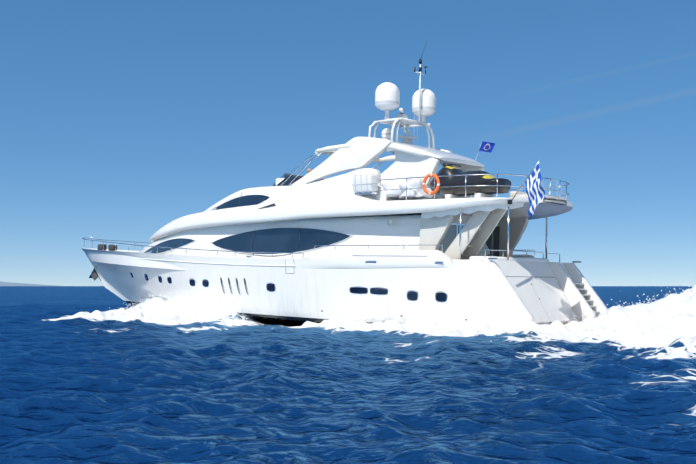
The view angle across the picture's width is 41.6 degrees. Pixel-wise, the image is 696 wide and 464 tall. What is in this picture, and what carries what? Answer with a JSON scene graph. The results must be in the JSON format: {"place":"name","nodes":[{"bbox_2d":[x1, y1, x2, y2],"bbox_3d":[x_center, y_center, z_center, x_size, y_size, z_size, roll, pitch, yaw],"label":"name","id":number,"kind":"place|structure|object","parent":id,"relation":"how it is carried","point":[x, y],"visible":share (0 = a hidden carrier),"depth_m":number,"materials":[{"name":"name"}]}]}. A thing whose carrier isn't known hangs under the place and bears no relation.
{"place":"outdoors","nodes":[
{"label":"outdoors","id":0,"kind":"place"},
{"bbox_2d":[0,281,56,285],"bbox_3d":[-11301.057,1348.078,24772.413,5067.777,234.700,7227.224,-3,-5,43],"label":"island hill","id":1,"kind":"structure","parent":0,"point":[12,284],"depth_m":24902.22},
{"bbox_2d":[0,285,695,463],"bbox_3d":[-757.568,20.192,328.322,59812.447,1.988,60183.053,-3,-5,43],"label":"sea","id":2,"kind":"structure","parent":0,"point":[95,375],"depth_m":13.68,"materials":[{"name":"blue liquid"}]},
{"bbox_2d":[81,248,513,326],"bbox_3d":[-3.943,2.789,43.078,32.186,4.101,6.643,-1,-3,43],"label":"hull","id":3,"kind":"object","parent":2,"relation":"in","point":[300,296],"visible":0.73,"depth_m":36.66,"materials":[{"name":"white metal"}]},
{"bbox_2d":[89,265,96,277],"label":"anchor plate","id":4,"kind":"object","parent":3,"relation":"attached to","point":[94,269],"visible":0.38,"depth_m":52.86,"materials":[{"name":"silver metal"}]},
{"bbox_2d":[91,271,97,280],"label":"anchor","id":5,"kind":"object","parent":4,"relation":"attached to","point":[94,275],"visible":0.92,"depth_m":52.78,"materials":[{"name":"grey metal"}]},
{"bbox_2d":[97,244,106,249],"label":"windlass","id":6,"kind":"object","parent":3,"relation":"on","point":[100,246],"visible":0.81,"depth_m":51.92,"materials":[{"name":"grey metal"}]},
{"bbox_2d":[108,245,116,250],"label":"windlass","id":7,"kind":"object","parent":3,"relation":"on","point":[111,247],"visible":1,"depth_m":52.42,"materials":[{"name":"grey metal"}]},
{"bbox_2d":[98,239,150,243],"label":"bow railing","id":8,"kind":"object","parent":3,"relation":"on","point":[124,241],"visible":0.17,"depth_m":53.15,"materials":[{"name":"silver metal"}]},
{"bbox_2d":[85,253,295,266],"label":"strake","id":9,"kind":"object","parent":3,"relation":"attached to","point":[220,263],"visible":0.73,"depth_m":40.14,"materials":[{"name":"white paint"}]},
{"bbox_2d":[190,279,194,285],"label":"porthole","id":10,"kind":"object","parent":3,"relation":"in","point":[192,282],"visible":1,"depth_m":42.08,"materials":[{"name":"blue glass"}]},
{"bbox_2d":[84,239,303,257],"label":"deck railing","id":11,"kind":"object","parent":3,"relation":"on","point":[201,249],"visible":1,"depth_m":41.23,"materials":[{"name":"silver metal"}]},
{"bbox_2d":[203,280,207,286],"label":"porthole","id":12,"kind":"object","parent":3,"relation":"in","point":[205,283],"visible":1,"depth_m":41.25,"materials":[{"name":"blue glass"}]},
{"bbox_2d":[227,276,232,294],"bbox_3d":[-5.123,2.335,39.905,0.305,0.820,0.130,-1,-3,43],"label":"hull vent","id":13,"kind":"object","parent":3,"relation":"attached to","point":[231,285],"visible":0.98,"depth_m":39.89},
{"bbox_2d":[235,277,240,294],"bbox_3d":[-4.736,2.326,39.514,0.305,0.820,0.124,-1,-3,43],"label":"hull vent","id":14,"kind":"object","parent":3,"relation":"attached to","point":[239,286],"visible":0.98,"depth_m":39.48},
{"bbox_2d":[243,277,248,295],"bbox_3d":[-4.346,2.318,39.126,0.305,0.820,0.118,-1,-3,43],"label":"hull vent","id":15,"kind":"object","parent":3,"relation":"attached to","point":[247,286],"visible":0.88,"depth_m":39.10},
{"bbox_2d":[267,284,274,290],"bbox_3d":[-3.197,2.295,38.012,0.500,0.320,0.037,-1,-3,43],"label":"porthole","id":16,"kind":"object","parent":3,"relation":"in","point":[270,287],"visible":1,"depth_m":38.02,"materials":[{"name":"blue glass"}]},
{"bbox_2d":[350,287,366,293],"bbox_3d":[0.402,2.207,34.688,0.860,0.240,0.023,-3,-5,42],"label":"hull window","id":17,"kind":"structure","parent":3,"relation":"in","point":[358,290],"depth_m":34.69,"materials":[{"name":"glass"}]},
{"bbox_2d":[296,250,453,268],"bbox_3d":[0.846,1.034,34.431,7.656,0.748,0.409,-3,-4,41],"label":"bulwark","id":18,"kind":"object","parent":3,"relation":"attached to","point":[344,259],"visible":0.94,"depth_m":34.01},
{"bbox_2d":[314,245,442,250],"bbox_3d":[0.982,0.605,34.319,6.235,0.395,0.064,-3,-5,41],"label":"top rail","id":19,"kind":"object","parent":18,"relation":"on","point":[376,245],"visible":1,"depth_m":34.21,"materials":[{"name":"silver metal"}]},
{"bbox_2d":[352,255,427,255],"bbox_3d":[1.490,0.862,33.615,3.493,0.123,0.058,-3,-4,41],"label":"moulding groove","id":20,"kind":"object","parent":18,"relation":"attached to","point":[389,255],"visible":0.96,"depth_m":33.54,"materials":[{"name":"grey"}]},
{"bbox_2d":[371,288,386,293],"bbox_3d":[1.149,2.194,34.022,0.820,0.239,0.022,-3,-5,41],"label":"hull window","id":21,"kind":"structure","parent":3,"relation":"in","point":[378,290],"depth_m":34.03,"materials":[{"name":"blue glass"}]},
{"bbox_2d":[370,287,387,294],"bbox_3d":[1.148,2.193,34.021,0.895,0.305,0.053,-1,-3,43],"label":"porthole frame","id":22,"kind":"object","parent":3,"relation":"attached to","point":[379,294],"visible":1,"depth_m":34.00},
{"bbox_2d":[407,291,416,299],"bbox_3d":[2.320,2.294,33.003,0.460,0.320,0.039,-1,-3,43],"label":"porthole","id":23,"kind":"object","parent":3,"relation":"in","point":[411,295],"visible":1,"depth_m":33.01,"materials":[{"name":"blue glass"}]},
{"bbox_2d":[407,290,418,300],"bbox_3d":[2.319,2.294,33.002,0.535,0.395,0.057,-1,-3,43],"label":"porthole frame","id":24,"kind":"object","parent":3,"relation":"attached to","point":[417,295],"visible":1,"depth_m":32.96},
{"bbox_2d":[435,291,447,302],"bbox_3d":[3.271,2.279,32.190,0.535,0.395,0.058,-1,-3,43],"label":"porthole frame","id":25,"kind":"object","parent":3,"relation":"attached to","point":[442,292],"visible":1,"depth_m":32.16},
{"bbox_2d":[436,292,446,300],"bbox_3d":[3.272,2.279,32.191,0.461,0.320,0.025,-3,-4,40],"label":"porthole","id":26,"kind":"object","parent":3,"relation":"in","point":[440,296],"visible":1,"depth_m":32.19,"materials":[{"name":"blue glass"}]},
{"bbox_2d":[469,256,548,261],"bbox_3d":[5.905,1.396,33.347,0.850,0.950,4.100,-1,-3,43],"label":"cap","id":27,"kind":"object","parent":3,"relation":"on","point":[510,259],"visible":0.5,"depth_m":32.65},
{"bbox_2d":[512,254,534,257],"bbox_3d":[5.106,1.303,38.994,7.656,0.748,0.409,-3,-5,45],"label":"seat cushion","id":28,"kind":"object","parent":3,"relation":"attached to","point":[524,256],"visible":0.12,"depth_m":36.89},
{"bbox_2d":[481,260,578,323],"bbox_3d":[7.160,2.790,32.709,1.810,3.470,5.900,-1,-3,43],"label":"transom","id":29,"kind":"object","parent":3,"relation":"attached to","point":[526,268],"visible":0.29,"depth_m":32.94,"materials":[{"name":"white plastic"}]},
{"bbox_2d":[484,260,533,323],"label":"port quarter wing","id":30,"kind":"structure","parent":29,"relation":"attached to","point":[515,303],"depth_m":30.59,"materials":[{"name":"white plastic"}]},
{"bbox_2d":[485,250,543,257],"bbox_3d":[6.043,0.793,32.979,0.093,0.256,3.736,-3,-5,44],"label":"stern railing","id":31,"kind":"object","parent":29,"relation":"on","point":[514,250],"visible":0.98,"depth_m":32.85,"materials":[{"name":"silver metal"}]},
{"bbox_2d":[507,277,577,322],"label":"garage door","id":32,"kind":"structure","parent":29,"relation":"attached to","point":[552,301],"depth_m":32.60,"materials":[{"name":"white plastic"}]},
{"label":"main deck","id":33,"kind":"object","parent":3,"relation":"on","visible":0},
{"bbox_2d":[139,215,497,258],"bbox_3d":[-3.570,0.779,42.848,22.100,2.569,5.407,-1,-3,43],"label":"deckhouse","id":34,"kind":"object","parent":33,"relation":"on","point":[379,230],"visible":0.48,"depth_m":36.58,"materials":[{"name":"white paint"}]},
{"bbox_2d":[145,238,195,253],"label":"window frame","id":35,"kind":"object","parent":34,"relation":"on","point":[172,249],"visible":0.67,"depth_m":45.11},
{"bbox_2d":[144,238,193,253],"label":"window","id":36,"kind":"structure","parent":35,"relation":"in","point":[177,243],"depth_m":44.92,"materials":[{"name":"blue glass"}]},
{"bbox_2d":[211,226,351,255],"bbox_3d":[-3.115,0.385,39.019,8.980,1.300,0.240,-1,-3,43],"label":"window frame","id":37,"kind":"object","parent":34,"relation":"attached to","point":[281,227],"visible":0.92,"depth_m":38.81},
{"bbox_2d":[212,228,349,253],"bbox_3d":[-3.106,0.385,39.028,8.800,1.132,0.193,-1,-3,43],"label":"window","id":38,"kind":"structure","parent":37,"relation":"in","point":[288,240],"depth_m":38.81,"materials":[{"name":"blue glass"}]},
{"bbox_2d":[438,223,499,256],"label":"saloon doors","id":39,"kind":"structure","parent":34,"relation":"attached to","point":[448,239],"depth_m":36.16,"materials":[{"name":"blue glass"}]},
{"bbox_2d":[150,194,573,241],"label":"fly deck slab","id":40,"kind":"structure","parent":33,"relation":"on","point":[349,205],"depth_m":35.90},
{"bbox_2d":[211,194,269,209],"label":"window frame","id":41,"kind":"structure","parent":40,"relation":"on","point":[244,195],"depth_m":41.52,"materials":[{"name":"white plastic"}]},
{"bbox_2d":[210,195,268,210],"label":"penthouse window","id":42,"kind":"structure","parent":41,"relation":"in","point":[247,200],"depth_m":41.38,"materials":[{"name":"blue glass"}]},
{"bbox_2d":[204,186,287,211],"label":"pilothouse","id":43,"kind":"object","parent":40,"relation":"on","point":[269,190],"visible":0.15,"depth_m":41.17,"materials":[{"name":"white plastic"}]},
{"bbox_2d":[276,178,283,184],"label":"helm console","id":44,"kind":"object","parent":43,"relation":"on","point":[279,180],"visible":0.15,"depth_m":40.58,"materials":[{"name":"white plastic"}]},
{"bbox_2d":[273,174,323,185],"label":"windscreen","id":45,"kind":"object","parent":43,"relation":"on","point":[288,180],"visible":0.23,"depth_m":40.06,"materials":[{"name":"blue glass"}]},
{"bbox_2d":[259,203,275,208],"bbox_3d":[-3.477,-1.094,38.920,1.352,0.198,0.003,-3,-5,44],"label":"air vent","id":46,"kind":"object","parent":40,"relation":"attached to","point":[271,205],"visible":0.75,"depth_m":38.79,"materials":[{"name":"grey metal"}]},
{"bbox_2d":[264,184,444,203],"bbox_3d":[0.456,-1.440,39.219,7.200,0.961,4.909,-1,-3,43],"label":"coaming","id":47,"kind":"object","parent":40,"relation":"on","point":[299,192],"visible":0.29,"depth_m":37.64,"materials":[{"name":"white plastic"}]},
{"bbox_2d":[290,137,393,185],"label":"radar arch","id":48,"kind":"structure","parent":47,"relation":"on","point":[362,152],"depth_m":36.82,"materials":[{"name":"white plastic"}]},
{"bbox_2d":[280,152,318,185],"bbox_3d":[-2.011,-2.680,38.730,2.174,1.375,0.054,-2,-4,35],"label":"bimini bow","id":49,"kind":"object","parent":48,"relation":"attached to","point":[298,167],"visible":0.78,"depth_m":38.75,"materials":[{"name":"silver metal"}]},
{"bbox_2d":[288,152,322,185],"bbox_3d":[-1.795,-2.649,38.520,1.779,1.314,0.045,-2,-4,33],"label":"bimini bow","id":50,"kind":"object","parent":48,"relation":"attached to","point":[303,168],"visible":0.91,"depth_m":38.58,"materials":[{"name":"silver metal"}]},
{"bbox_2d":[315,144,352,152],"bbox_3d":[-0.536,-3.432,37.609,2.213,0.240,0.220,-3,-5,44],"label":"bimini roll","id":51,"kind":"object","parent":48,"relation":"attached to","point":[330,148],"visible":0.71,"depth_m":37.60,"materials":[{"name":"white fabric"}]},
{"bbox_2d":[321,151,379,161],"bbox_3d":[0.035,-3.314,39.723,0.350,0.220,3.921,-1,-3,43],"label":"bimini roll","id":52,"kind":"object","parent":51,"relation":"attached to","point":[332,152],"visible":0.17,"depth_m":38.88,"materials":[{"name":"white fabric"}]},
{"bbox_2d":[309,168,380,183],"bbox_3d":[-0.432,-2.156,37.314,4.517,0.672,0.316,-1,-3,43],"label":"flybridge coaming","id":53,"kind":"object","parent":47,"relation":"on","point":[345,178],"depth_m":36.72,"materials":[{"name":"white plastic"}]},
{"bbox_2d":[378,148,451,184],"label":"wing","id":54,"kind":"structure","parent":47,"relation":"on","point":[391,171],"depth_m":40.43,"materials":[{"name":"white plastic"}]},
{"bbox_2d":[380,155,395,161],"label":"bimini roll","id":55,"kind":"object","parent":54,"relation":"attached to","point":[389,158],"visible":0.38,"depth_m":40.62,"materials":[{"name":"white fabric"}]},
{"bbox_2d":[352,174,377,191],"bbox_3d":[0.649,-1.870,35.257,1.000,0.660,0.420,-1,5,43],"label":"liferaft","id":56,"kind":"object","parent":40,"relation":"on","point":[371,178],"visible":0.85,"depth_m":34.99,"materials":[{"name":"grey plastic"}]},
{"bbox_2d":[351,182,378,184],"bbox_3d":[0.649,-1.850,35.256,1.030,0.050,0.440,-1,5,43],"label":"life raft strap","id":57,"kind":"object","parent":56,"relation":"attached to","point":[366,184],"visible":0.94,"depth_m":35.01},
{"bbox_2d":[355,191,376,194],"bbox_3d":[0.676,-1.488,35.278,0.900,0.100,0.300,-1,-3,43],"label":"life raft cradle","id":58,"kind":"object","parent":40,"relation":"on","point":[367,193],"visible":0.88,"depth_m":35.15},
{"bbox_2d":[382,175,413,197],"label":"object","id":59,"kind":"object","parent":40,"relation":"on","point":[388,185],"visible":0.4,"depth_m":34.75,"materials":[{"name":"grey"}]},
{"bbox_2d":[399,178,433,199],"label":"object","id":60,"kind":"object","parent":40,"relation":"on","point":[413,194],"visible":0.85,"depth_m":33.99,"materials":[{"name":"grey"}]},
{"bbox_2d":[394,151,439,199],"bbox_3d":[2.624,-2.159,35.224,2.119,2.268,0.220,-1,-3,43],"label":"arch aft fin","id":61,"kind":"object","parent":40,"relation":"on","point":[413,165],"visible":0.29,"depth_m":35.11,"materials":[{"name":"white plastic"}]},
{"bbox_2d":[422,173,439,194],"bbox_3d":[2.968,-1.708,32.754,0.780,0.780,0.091,-1,-3,43],"label":"lifebuoy","id":62,"kind":"object","parent":40,"relation":"on","point":[435,176],"visible":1,"depth_m":32.71,"materials":[{"name":"orange plastic"}]},
{"bbox_2d":[419,215,453,249],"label":"wing wall","id":63,"kind":"structure","parent":40,"relation":"on","point":[433,230],"depth_m":33.18,"materials":[{"name":"white plastic"}]},
{"bbox_2d":[380,185,524,190],"bbox_3d":[3.758,-1.588,32.798,5.943,0.167,1.346,-1,-4,21],"label":"railing","id":64,"kind":"object","parent":40,"relation":"on","point":[455,186],"visible":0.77,"depth_m":32.18,"materials":[{"name":"silver metal"}]},
{"bbox_2d":[380,174,528,200],"bbox_3d":[3.756,-1.594,32.800,5.980,0.937,1.369,-1,-4,21],"label":"railing","id":65,"kind":"object","parent":40,"relation":"on","point":[448,175],"visible":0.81,"depth_m":32.29,"materials":[{"name":"silver metal"}]},
{"bbox_2d":[459,207,461,259],"bbox_3d":[3.921,0.045,31.980,0.067,1.830,0.070,-1,-3,43],"label":"post","id":66,"kind":"object","parent":40,"relation":"on","point":[460,234],"visible":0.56,"depth_m":31.95,"materials":[{"name":"silver metal"}]},
{"bbox_2d":[440,160,483,197],"bbox_3d":[4.629,-2.032,37.371,2.119,2.268,0.220,-1,-3,43],"label":"arch aft fin","id":67,"kind":"object","parent":40,"relation":"on","point":[464,167],"visible":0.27,"depth_m":37.10,"materials":[{"name":"white plastic"}]},
{"bbox_2d":[428,163,510,197],"bbox_3d":[4.242,-1.865,33.244,3.300,1.383,1.212,-1,-3,43],"label":"inflatable boat","id":68,"kind":"object","parent":40,"relation":"on","point":[459,192],"visible":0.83,"depth_m":32.68,"materials":[{"name":"black rubber"}]},
{"bbox_2d":[421,202,523,217],"bbox_3d":[4.255,-0.776,32.301,3.793,0.472,0.589,-2,-4,25],"label":"overhang","id":69,"kind":"object","parent":40,"relation":"on","point":[454,212],"visible":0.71,"depth_m":31.95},
{"bbox_2d":[507,207,509,259],"bbox_3d":[5.472,0.047,31.297,0.066,1.830,0.070,-1,-3,43],"label":"post","id":70,"kind":"object","parent":40,"relation":"on","point":[508,222],"visible":1,"depth_m":31.27,"materials":[{"name":"silver metal"}]},
{"bbox_2d":[498,217,528,256],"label":"wing wall","id":71,"kind":"structure","parent":40,"relation":"on","point":[517,227],"depth_m":36.68,"materials":[{"name":"grey paint"}]},
{"bbox_2d":[510,191,526,196],"bbox_3d":[6.615,-1.292,33.870,0.300,0.300,2.000,-1,-3,43],"label":"sunpad back","id":72,"kind":"object","parent":40,"relation":"on","point":[512,193],"visible":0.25,"depth_m":33.17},
{"bbox_2d":[512,161,539,199],"bbox_3d":[5.969,-1.695,30.950,0.040,1.256,1.336,2,-4,-35],"label":"ensign staff","id":73,"kind":"object","parent":40,"relation":"attached to","point":[525,181],"visible":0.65,"depth_m":30.93,"materials":[{"name":"silver metal"}]},
{"bbox_2d":[525,163,544,216],"bbox_3d":[6.267,-1.404,30.671,0.269,1.786,0.761,2,-4,-35],"label":"greek flag","id":74,"kind":"object","parent":73,"relation":"attached to","point":[535,191],"visible":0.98,"depth_m":30.64,"materials":[{"name":"blue fabric"}]},
{"bbox_2d":[510,180,569,199],"bbox_3d":[7.088,-1.384,36.369,5.980,0.937,1.369,-7,-8,65],"label":"railing","id":75,"kind":"object","parent":40,"relation":"on","point":[560,185],"visible":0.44,"depth_m":35.13,"materials":[{"name":"silver metal"}]},
{"bbox_2d":[515,194,565,199],"bbox_3d":[7.016,-1.210,33.491,0.900,0.200,2.200,-1,-3,43],"label":"deck edge","id":76,"kind":"object","parent":40,"relation":"on","point":[525,195],"visible":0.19,"depth_m":33.01,"materials":[{"name":"white plastic"}]},
{"bbox_2d":[545,217,547,258],"bbox_3d":[7.821,0.292,36.156,0.067,1.830,0.070,-1,-3,43],"label":"post","id":77,"kind":"object","parent":40,"relation":"on","point":[546,239],"visible":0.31,"depth_m":36.13,"materials":[{"name":"silver metal"}]},
{"bbox_2d":[542,177,557,198],"bbox_3d":[7.248,-1.520,32.882,0.058,0.799,1.038,-1,-3,43],"label":"railing","id":78,"kind":"object","parent":40,"relation":"on","point":[551,179],"visible":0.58,"depth_m":33.05,"materials":[{"name":"silver metal"}]},
{"bbox_2d":[461,208,506,259],"bbox_3d":[4.687,0.353,33.382,2.500,2.900,0.080,-1,-3,43],"label":"fly stair side","id":79,"kind":"object","parent":33,"relation":"on","point":[494,217],"visible":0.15,"depth_m":33.14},
{"bbox_2d":[126,283,695,343],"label":"spray droplets","id":80,"kind":"object","parent":2,"relation":"on","point":[234,314],"visible":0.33,"depth_m":33.32,"materials":[{"name":"white liquid"}]},
{"bbox_3d":[7.893,3.330,31.993,1.700,0.180,5.560,-1,-3,43],"label":"swim platform","id":81,"kind":"object","parent":2,"relation":"on","visible":0},
{"bbox_2d":[564,263,607,315],"bbox_3d":[8.949,2.272,34.740,2.153,2.200,0.200,-1,-3,43],"label":"stair cheek","id":82,"kind":"object","parent":81,"relation":"on","point":[576,275],"visible":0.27,"depth_m":34.60,"materials":[{"name":"white plastic"}]},
{"bbox_2d":[0,0,695,285],"label":"sky","id":83,"kind":"structure","parent":0,"point":[121,120],"materials":[{"name":"blue"}]},
{"bbox_2d":[386,141,484,166],"bbox_3d":[2.883,-3.175,37.055,4.350,1.122,4.018,-1,-3,43],"label":"hardtop","id":84,"kind":"object","parent":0,"point":[416,150],"visible":0.79,"depth_m":35.33,"materials":[{"name":"white plastic"}]},
{"bbox_2d":[368,121,379,136],"bbox_3d":[1.056,-4.141,37.353,0.096,0.892,0.660,-1,-3,43],"label":"radar arch leg","id":85,"kind":"object","parent":84,"relation":"on","point":[372,125],"visible":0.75,"depth_m":37.15,"materials":[{"name":"white metal"}]},
{"bbox_2d":[380,122,402,126],"bbox_3d":[1.794,-4.492,38.150,0.100,0.095,1.600,-1,-3,43],"label":"rack bar","id":86,"kind":"object","parent":85,"relation":"attached to","point":[387,123],"visible":0.47,"depth_m":38.04,"materials":[{"name":"white metal"}]},
{"bbox_2d":[382,128,390,139],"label":"dome","id":87,"kind":"structure","parent":84,"relation":"on","point":[388,137],"depth_m":38.09,"materials":[{"name":"white plastic"}]},
{"bbox_2d":[391,118,399,140],"bbox_3d":[1.932,-4.066,36.531,0.095,1.076,0.660,-1,-3,43],"label":"radar arch leg","id":88,"kind":"object","parent":84,"relation":"on","point":[393,126],"visible":0.71,"depth_m":36.34,"materials":[{"name":"white metal"}]},
{"bbox_2d":[403,118,426,124],"bbox_3d":[2.671,-4.508,37.332,0.100,0.095,1.600,-1,-3,43],"label":"rack bar","id":89,"kind":"object","parent":88,"relation":"attached to","point":[410,120],"visible":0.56,"depth_m":37.34,"materials":[{"name":"white metal"}]},
{"bbox_2d":[418,63,420,121],"bbox_3d":[2.938,-5.698,37.496,0.086,2.400,0.090,-1,-3,43],"label":"mast","id":90,"kind":"object","parent":89,"relation":"attached to","point":[419,115],"visible":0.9,"depth_m":37.46,"materials":[{"name":"white metal"}]},
{"bbox_2d":[396,120,400,141],"bbox_3d":[2.012,-4.006,36.615,0.080,0.961,0.276,-1,-3,43],"label":"radar arch leg","id":91,"kind":"object","parent":84,"relation":"on","point":[399,122],"visible":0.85,"depth_m":36.53,"materials":[{"name":"white metal"}]},
{"bbox_2d":[387,120,417,125],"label":"radar arch platform","id":92,"kind":"structure","parent":84,"relation":"on","point":[405,123],"depth_m":37.92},
{"bbox_2d":[385,109,389,119],"bbox_3d":[1.584,-4.755,37.198,0.200,0.440,0.200,-1,-3,43],"label":"radome support post","id":93,"kind":"object","parent":92,"relation":"on","point":[387,112],"visible":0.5,"depth_m":37.11,"materials":[{"name":"white metal"}]},
{"bbox_2d":[375,82,399,110],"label":"radar dome","id":94,"kind":"structure","parent":93,"relation":"on","point":[387,91],"depth_m":36.85,"materials":[{"name":"white plastic"}]},
{"bbox_2d":[375,100,399,104],"bbox_3d":[1.593,-5.205,37.216,1.004,0.100,1.004,-1,-3,43],"label":"radar dome base","id":95,"kind":"object","parent":94,"relation":"attached to","point":[387,101],"visible":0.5,"depth_m":36.77,"materials":[{"name":"grey plastic"}]},
{"bbox_2d":[397,114,407,118],"bbox_3d":[2.236,-4.700,37.749,0.380,0.300,0.340,-1,-3,43],"label":"radar dome pedestal","id":96,"kind":"object","parent":92,"relation":"on","point":[402,115],"visible":0.58,"depth_m":37.61,"materials":[{"name":"white metal"}]},
{"bbox_2d":[421,115,425,125],"bbox_3d":[3.144,-4.630,38.062,0.200,0.440,0.200,-1,-3,43],"label":"radar dome pedestal","id":97,"kind":"object","parent":92,"relation":"on","point":[423,118],"visible":0.76,"depth_m":37.99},
{"bbox_2d":[412,89,435,116],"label":"radar dome","id":98,"kind":"structure","parent":97,"relation":"on","point":[428,97],"depth_m":37.71,"materials":[{"name":"white plastic"}]},
{"bbox_2d":[412,106,435,109],"bbox_3d":[3.153,-5.079,38.080,1.004,0.100,1.004,-1,-3,43],"label":"radar dome base","id":99,"kind":"object","parent":98,"relation":"attached to","point":[425,107],"visible":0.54,"depth_m":37.64,"materials":[{"name":"grey plastic"}]},
{"bbox_2d":[395,135,416,139],"bbox_3d":[2.444,-3.966,38.470,1.000,0.100,0.120,2,-3,-27],"label":"radar","id":100,"kind":"object","parent":84,"relation":"on","point":[407,137],"visible":0.79,"depth_m":38.44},
{"bbox_2d":[402,138,410,143],"bbox_3d":[2.441,-3.786,38.463,0.300,0.240,0.300,-1,-3,43],"label":"radar pedestal","id":101,"kind":"object","parent":84,"relation":"on","point":[407,141],"visible":0.69,"depth_m":38.34,"materials":[{"name":"white metal"}]},
{"bbox_2d":[402,126,411,143],"bbox_3d":[2.516,-4.049,38.915,0.096,0.892,0.660,-1,-3,43],"label":"radar arch leg","id":102,"kind":"object","parent":84,"relation":"on","point":[408,131],"visible":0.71,"depth_m":38.95,"materials":[{"name":"white metal"}]},
{"bbox_2d":[426,126,429,147],"bbox_3d":[3.310,-3.924,38.005,0.080,0.961,0.276,-1,-3,43],"label":"radar arch leg","id":103,"kind":"object","parent":84,"relation":"on","point":[428,136],"visible":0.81,"depth_m":38.02,"materials":[{"name":"white metal"}]},
{"bbox_2d":[425,124,434,148],"bbox_3d":[3.391,-3.974,38.093,0.095,1.076,0.660,-1,-3,43],"label":"radar arch leg","id":104,"kind":"object","parent":84,"relation":"on","point":[432,134],"visible":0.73,"depth_m":38.22,"materials":[{"name":"white metal"}]},
{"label":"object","id":105,"kind":"object","parent":84,"relation":"attached to","visible":0},
{"bbox_2d":[479,141,494,152],"bbox_3d":[5.531,-3.382,36.507,0.727,0.499,0.098,-2,-4,34],"label":"flag","id":106,"kind":"object","parent":105,"relation":"attached to","point":[487,147],"visible":1,"depth_m":36.50,"materials":[{"name":"blue fabric"}]},
{"bbox_2d":[445,210,489,259],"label":"support pillar","id":107,"kind":"structure","parent":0,"point":[471,227],"depth_m":32.52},
{"bbox_3d":[1.136,-4.081,37.437,0.080,0.777,0.276,-1,-3,43],"label":"rack leg","id":108,"kind":"object","parent":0,"visible":0},
{"bbox_2d":[373,117,402,122],"bbox_3d":[1.618,-4.519,37.083,1.500,0.086,0.090,-1,-3,43],"label":"rack rail","id":109,"kind":"object","parent":108,"relation":"on","point":[393,119],"visible":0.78,"depth_m":37.02,"materials":[{"name":"white metal"}]},
{"bbox_3d":[2.434,-3.999,38.827,0.080,0.777,0.276,-1,-3,43],"label":"rack leg","id":110,"kind":"object","parent":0,"visible":0},
{"bbox_2d":[401,123,430,128],"bbox_3d":[2.846,-4.441,38.398,1.500,0.086,0.090,-1,-3,43],"label":"rack rail","id":111,"kind":"object","parent":110,"relation":"on","point":[411,126],"visible":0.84,"depth_m":38.40,"materials":[{"name":"white metal"}]},
{"label":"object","id":112,"kind":"object","parent":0,"visible":0},
{"bbox_2d":[548,262,595,320],"bbox_3d":[8.165,2.223,33.900,2.153,2.200,0.180,-1,-3,43],"label":"stair cheek","id":113,"kind":"object","parent":112,"relation":"on","point":[578,303],"visible":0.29,"depth_m":33.70,"materials":[{"name":"white plastic"}]}
]}

